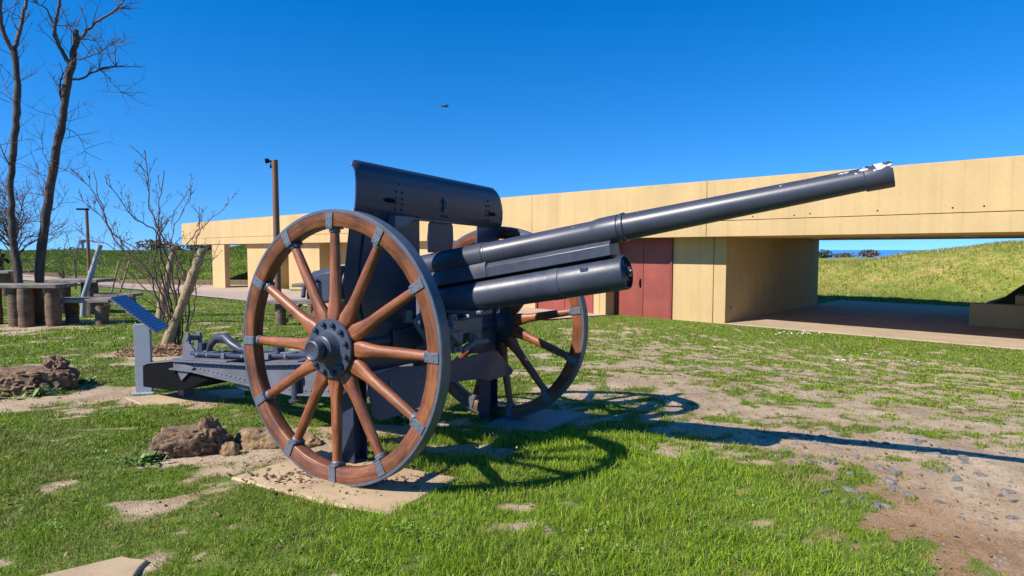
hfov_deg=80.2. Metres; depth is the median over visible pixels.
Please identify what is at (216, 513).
dead leaves
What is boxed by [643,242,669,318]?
door leaf
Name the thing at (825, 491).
flat stone
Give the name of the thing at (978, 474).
flat stone
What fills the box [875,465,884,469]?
flat stone
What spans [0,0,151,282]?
bare tree
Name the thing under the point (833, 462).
flat stone
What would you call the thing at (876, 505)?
flat stone
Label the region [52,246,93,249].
bush
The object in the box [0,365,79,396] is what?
rock
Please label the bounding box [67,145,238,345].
bare shrub
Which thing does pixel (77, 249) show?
sapling
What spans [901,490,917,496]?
flat stone
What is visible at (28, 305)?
picnic table
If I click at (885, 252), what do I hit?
sea
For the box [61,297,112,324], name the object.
picnic bench
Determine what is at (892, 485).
flat stone
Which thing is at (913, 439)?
flat stone
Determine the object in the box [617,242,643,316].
door leaf
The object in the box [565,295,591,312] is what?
door leaf
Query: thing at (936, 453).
flat stone
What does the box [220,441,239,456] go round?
rock
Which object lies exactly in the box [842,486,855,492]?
flat stone
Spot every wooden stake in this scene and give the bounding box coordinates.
[110,261,119,292]
[114,261,130,308]
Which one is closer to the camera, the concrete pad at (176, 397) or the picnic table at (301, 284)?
the concrete pad at (176, 397)
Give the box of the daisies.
[440,331,918,422]
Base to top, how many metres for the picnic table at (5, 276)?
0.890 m
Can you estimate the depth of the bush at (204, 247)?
63.54 m
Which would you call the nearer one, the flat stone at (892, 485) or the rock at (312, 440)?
the flat stone at (892, 485)
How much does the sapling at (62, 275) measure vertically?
2.240 m
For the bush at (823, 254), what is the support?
on the ground at (970, 541)
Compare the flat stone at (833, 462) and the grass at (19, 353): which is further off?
the grass at (19, 353)
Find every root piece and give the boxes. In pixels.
[42,354,70,369]
[196,417,222,442]
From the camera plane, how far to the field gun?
3.77 m
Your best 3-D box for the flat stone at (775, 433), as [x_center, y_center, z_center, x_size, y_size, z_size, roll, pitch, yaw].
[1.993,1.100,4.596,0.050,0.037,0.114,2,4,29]
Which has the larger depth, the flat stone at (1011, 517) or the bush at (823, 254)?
the bush at (823, 254)
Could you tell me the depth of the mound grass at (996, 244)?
24.96 m
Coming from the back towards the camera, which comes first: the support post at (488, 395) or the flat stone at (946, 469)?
the support post at (488, 395)
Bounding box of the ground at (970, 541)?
[0,243,1023,575]
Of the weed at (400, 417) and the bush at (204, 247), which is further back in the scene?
the bush at (204, 247)
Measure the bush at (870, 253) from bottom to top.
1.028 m
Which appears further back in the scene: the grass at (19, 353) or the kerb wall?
the kerb wall
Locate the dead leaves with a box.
[0,359,1003,575]
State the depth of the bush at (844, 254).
51.81 m
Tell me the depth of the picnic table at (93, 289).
13.58 m
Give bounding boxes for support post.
[342,377,367,463]
[475,344,498,420]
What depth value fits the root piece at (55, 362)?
6.26 m
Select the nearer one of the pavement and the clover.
the clover
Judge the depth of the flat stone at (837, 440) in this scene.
4.41 m
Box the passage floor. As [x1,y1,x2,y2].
[725,300,1023,349]
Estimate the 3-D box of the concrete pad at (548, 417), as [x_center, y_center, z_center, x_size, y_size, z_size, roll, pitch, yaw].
[0.179,1.149,5.002,0.563,0.140,0.772,2,4,29]
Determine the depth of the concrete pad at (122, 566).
2.52 m
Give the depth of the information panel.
6.03 m
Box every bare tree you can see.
[0,0,49,282]
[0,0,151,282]
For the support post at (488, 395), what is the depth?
5.04 m
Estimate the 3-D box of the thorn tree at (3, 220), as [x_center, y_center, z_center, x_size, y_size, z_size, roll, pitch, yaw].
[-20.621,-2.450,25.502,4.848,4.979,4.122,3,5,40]
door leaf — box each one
[538,299,564,309]
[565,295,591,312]
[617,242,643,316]
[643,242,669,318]
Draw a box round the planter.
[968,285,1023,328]
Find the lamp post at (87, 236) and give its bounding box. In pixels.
[76,208,90,274]
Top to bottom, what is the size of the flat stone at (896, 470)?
0.044 m
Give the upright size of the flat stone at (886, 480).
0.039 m
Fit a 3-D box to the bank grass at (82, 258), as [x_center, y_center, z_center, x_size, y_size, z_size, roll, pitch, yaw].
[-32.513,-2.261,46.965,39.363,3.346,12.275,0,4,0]
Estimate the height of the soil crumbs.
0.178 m
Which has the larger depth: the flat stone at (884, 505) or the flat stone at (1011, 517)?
the flat stone at (884, 505)
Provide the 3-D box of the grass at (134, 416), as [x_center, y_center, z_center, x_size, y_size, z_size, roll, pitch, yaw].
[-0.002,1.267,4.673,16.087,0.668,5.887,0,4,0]
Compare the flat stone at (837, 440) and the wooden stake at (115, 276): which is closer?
the flat stone at (837, 440)
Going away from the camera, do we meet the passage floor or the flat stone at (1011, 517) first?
the flat stone at (1011, 517)
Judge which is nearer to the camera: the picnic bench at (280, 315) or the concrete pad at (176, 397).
the concrete pad at (176, 397)
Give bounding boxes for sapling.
[32,230,89,278]
[60,228,91,288]
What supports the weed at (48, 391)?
on the ground at (970, 541)
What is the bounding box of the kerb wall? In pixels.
[0,268,247,284]
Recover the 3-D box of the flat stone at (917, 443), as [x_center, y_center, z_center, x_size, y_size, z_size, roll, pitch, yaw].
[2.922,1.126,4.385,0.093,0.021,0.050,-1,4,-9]
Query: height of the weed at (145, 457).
0.068 m
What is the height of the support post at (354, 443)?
0.747 m
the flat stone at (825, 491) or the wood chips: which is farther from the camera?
the wood chips
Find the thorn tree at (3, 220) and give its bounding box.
[0,172,72,282]
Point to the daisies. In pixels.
(762, 333)
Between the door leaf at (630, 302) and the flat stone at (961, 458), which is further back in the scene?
the door leaf at (630, 302)
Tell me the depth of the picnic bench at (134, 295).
13.60 m
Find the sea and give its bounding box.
[819,250,922,257]
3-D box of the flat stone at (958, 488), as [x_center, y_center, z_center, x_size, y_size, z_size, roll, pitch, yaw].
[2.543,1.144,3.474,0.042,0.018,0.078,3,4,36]
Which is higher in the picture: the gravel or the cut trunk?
the cut trunk
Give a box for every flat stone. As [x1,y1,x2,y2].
[772,431,779,435]
[785,435,796,439]
[791,442,804,445]
[819,489,831,493]
[826,460,837,464]
[834,438,844,442]
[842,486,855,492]
[871,503,880,508]
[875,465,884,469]
[878,502,891,508]
[882,477,895,483]
[885,467,900,474]
[889,482,903,488]
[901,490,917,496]
[909,438,917,441]
[910,441,921,444]
[925,452,940,454]
[932,499,946,503]
[940,466,949,471]
[950,473,961,481]
[953,486,961,490]
[957,456,965,460]
[974,471,988,476]
[1000,488,1015,494]
[1005,515,1019,519]
[1007,499,1017,502]
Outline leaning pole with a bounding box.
[80,244,102,316]
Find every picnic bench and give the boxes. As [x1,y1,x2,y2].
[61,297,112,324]
[93,293,142,313]
[266,299,314,325]
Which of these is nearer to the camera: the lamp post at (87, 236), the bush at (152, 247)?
the lamp post at (87, 236)
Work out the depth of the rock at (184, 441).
4.05 m
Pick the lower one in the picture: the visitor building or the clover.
the clover
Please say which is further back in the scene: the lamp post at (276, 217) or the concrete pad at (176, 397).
the lamp post at (276, 217)
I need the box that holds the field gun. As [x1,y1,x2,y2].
[141,160,894,486]
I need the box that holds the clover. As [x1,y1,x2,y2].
[1,383,948,575]
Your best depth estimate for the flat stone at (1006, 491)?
3.43 m
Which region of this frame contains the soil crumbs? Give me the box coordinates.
[4,394,1002,574]
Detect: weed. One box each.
[13,385,68,399]
[77,375,105,386]
[110,450,167,468]
[378,414,409,424]
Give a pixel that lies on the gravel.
(944, 529)
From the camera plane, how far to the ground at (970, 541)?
4.21 m
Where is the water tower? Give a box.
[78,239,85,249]
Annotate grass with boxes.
[0,293,1023,404]
[0,363,1023,575]
[1,245,247,279]
[817,239,1023,306]
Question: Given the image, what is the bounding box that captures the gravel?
[71,353,1023,574]
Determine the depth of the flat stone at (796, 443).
4.29 m
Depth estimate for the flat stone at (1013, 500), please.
3.30 m
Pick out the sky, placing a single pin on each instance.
(542, 96)
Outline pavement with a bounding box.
[23,274,601,318]
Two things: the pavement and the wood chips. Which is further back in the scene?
the pavement
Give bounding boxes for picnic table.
[0,270,27,295]
[0,283,76,327]
[44,278,116,314]
[292,282,344,315]
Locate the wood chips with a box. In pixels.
[113,342,193,356]
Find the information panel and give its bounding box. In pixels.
[109,295,168,395]
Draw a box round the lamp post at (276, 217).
[265,158,280,290]
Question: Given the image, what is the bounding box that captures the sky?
[0,0,1023,249]
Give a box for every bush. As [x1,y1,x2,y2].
[0,249,9,269]
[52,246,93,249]
[135,239,181,250]
[158,243,211,250]
[819,249,832,257]
[832,252,858,257]
[857,249,880,257]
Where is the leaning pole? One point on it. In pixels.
(87, 285)
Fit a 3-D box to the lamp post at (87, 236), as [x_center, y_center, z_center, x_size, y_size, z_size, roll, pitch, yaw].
[-15.440,-1.393,21.956,0.400,2.950,0.140,0,4,0]
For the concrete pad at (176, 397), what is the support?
on the ground at (970, 541)
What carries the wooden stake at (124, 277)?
on the ground at (970, 541)
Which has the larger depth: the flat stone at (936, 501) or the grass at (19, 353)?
the grass at (19, 353)
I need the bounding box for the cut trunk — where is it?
[156,244,177,320]
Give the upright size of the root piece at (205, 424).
0.247 m
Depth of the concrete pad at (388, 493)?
3.48 m
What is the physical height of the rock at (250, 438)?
0.237 m
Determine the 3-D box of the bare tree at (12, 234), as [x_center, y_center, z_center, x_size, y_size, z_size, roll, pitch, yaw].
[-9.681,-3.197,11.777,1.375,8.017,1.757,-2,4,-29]
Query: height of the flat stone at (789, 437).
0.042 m
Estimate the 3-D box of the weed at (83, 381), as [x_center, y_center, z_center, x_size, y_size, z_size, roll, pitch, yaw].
[-4.592,0.994,6.495,0.383,0.089,0.342,0,4,0]
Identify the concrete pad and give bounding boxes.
[41,556,147,575]
[125,388,244,403]
[231,450,456,514]
[481,409,582,432]
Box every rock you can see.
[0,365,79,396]
[146,424,233,458]
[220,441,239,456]
[233,427,278,450]
[279,432,321,448]
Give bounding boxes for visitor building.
[181,155,1023,323]
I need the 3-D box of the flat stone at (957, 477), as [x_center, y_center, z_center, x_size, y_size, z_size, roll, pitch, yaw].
[2.647,1.137,3.615,0.114,0.040,0.048,-3,5,-41]
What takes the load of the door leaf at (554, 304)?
in the visitor building
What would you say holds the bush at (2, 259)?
on the ground at (970, 541)

